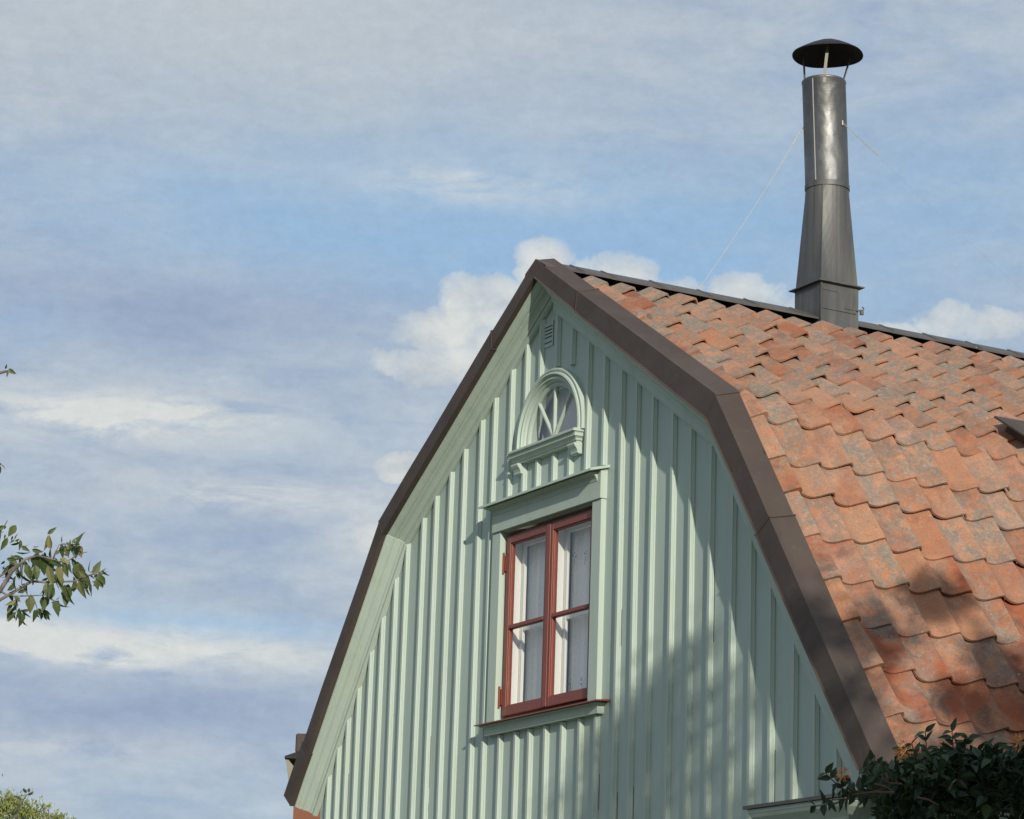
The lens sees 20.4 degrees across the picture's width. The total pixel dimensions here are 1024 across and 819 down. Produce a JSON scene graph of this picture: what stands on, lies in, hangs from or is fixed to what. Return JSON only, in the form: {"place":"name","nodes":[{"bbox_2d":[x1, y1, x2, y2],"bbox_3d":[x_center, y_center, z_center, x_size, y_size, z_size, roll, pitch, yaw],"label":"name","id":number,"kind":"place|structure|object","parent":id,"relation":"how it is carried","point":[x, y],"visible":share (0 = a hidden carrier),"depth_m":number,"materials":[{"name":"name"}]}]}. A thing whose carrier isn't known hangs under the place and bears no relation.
{"place":"outdoors","nodes":[
{"label":"outdoors","id":0,"kind":"place"},
{"bbox_2d":[285,733,319,818],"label":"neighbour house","id":1,"kind":"structure","parent":0,"point":[290,759],"depth_m":43.94,"materials":[{"name":"orange tile"}]},
{"bbox_2d":[0,0,1023,818],"label":"sky","id":2,"kind":"structure","parent":0,"point":[254,254],"materials":[{"name":"blue"}]},
{"bbox_2d":[284,39,1023,818],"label":"wooden house","id":3,"kind":"structure","parent":0,"point":[804,519],"depth_m":18.44,"materials":[{"name":"green paint"}]},
{"bbox_2d":[474,465,609,736],"bbox_3d":[0.249,1.312,19.218,0.283,1.652,1.668,9,-16,-28],"label":"window","id":4,"kind":"structure","parent":3,"relation":"in","point":[588,486],"depth_m":19.29,"materials":[{"name":"green paint"}]},
{"bbox_2d":[523,541,567,701],"bbox_3d":[0.225,1.466,19.594,0.025,1.203,0.654,9,-16,-28],"label":"lace curtain","id":5,"kind":"object","parent":3,"relation":"hanging from","point":[534,609],"visible":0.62,"depth_m":19.72,"materials":[{"name":"grey fabric"}]},
{"bbox_2d":[506,368,585,476],"bbox_3d":[0.240,0.064,19.593,0.160,0.671,1.063,9,-16,-28],"label":"arched window","id":6,"kind":"structure","parent":3,"relation":"in","point":[528,449],"depth_m":19.57,"materials":[{"name":"green paint"}]},
{"bbox_2d":[540,388,576,439],"bbox_3d":[0.405,0.040,19.612,0.020,0.500,0.840,9,-16,-28],"label":"window pane","id":7,"kind":"object","parent":3,"relation":"hanging from","point":[569,420],"visible":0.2,"depth_m":19.76,"materials":[{"name":"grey glass"}]},
{"bbox_2d":[568,526,590,691],"bbox_3d":[0.540,1.335,19.024,0.038,1.203,0.669,9,-16,-28],"label":"lace curtain","id":8,"kind":"object","parent":3,"relation":"hanging from","point":[578,635],"visible":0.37,"depth_m":19.19,"materials":[{"name":"grey fabric"}]},
{"label":"ground","id":9,"kind":"structure","parent":0,"visible":0},
{"bbox_2d":[12,788,33,818],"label":"young sapling","id":10,"kind":"object","parent":9,"relation":"on","point":[20,805],"visible":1,"depth_m":17.00,"materials":[{"name":"green plant"}]},
{"bbox_2d":[0,773,75,818],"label":"garden bush","id":11,"kind":"object","parent":9,"relation":"on","point":[26,812],"visible":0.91,"depth_m":25.98,"materials":[{"name":"green plant"}]},
{"bbox_2d":[0,364,108,627],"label":"broadleaf tree","id":12,"kind":"object","parent":9,"relation":"on","point":[44,563],"visible":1,"depth_m":14.00,"materials":[{"name":"green plant"}]},
{"bbox_2d":[809,717,1023,818],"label":"honeysuckle shrub","id":13,"kind":"object","parent":9,"relation":"on","point":[960,780],"visible":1,"depth_m":14.62,"materials":[{"name":"green plant"}]}
]}

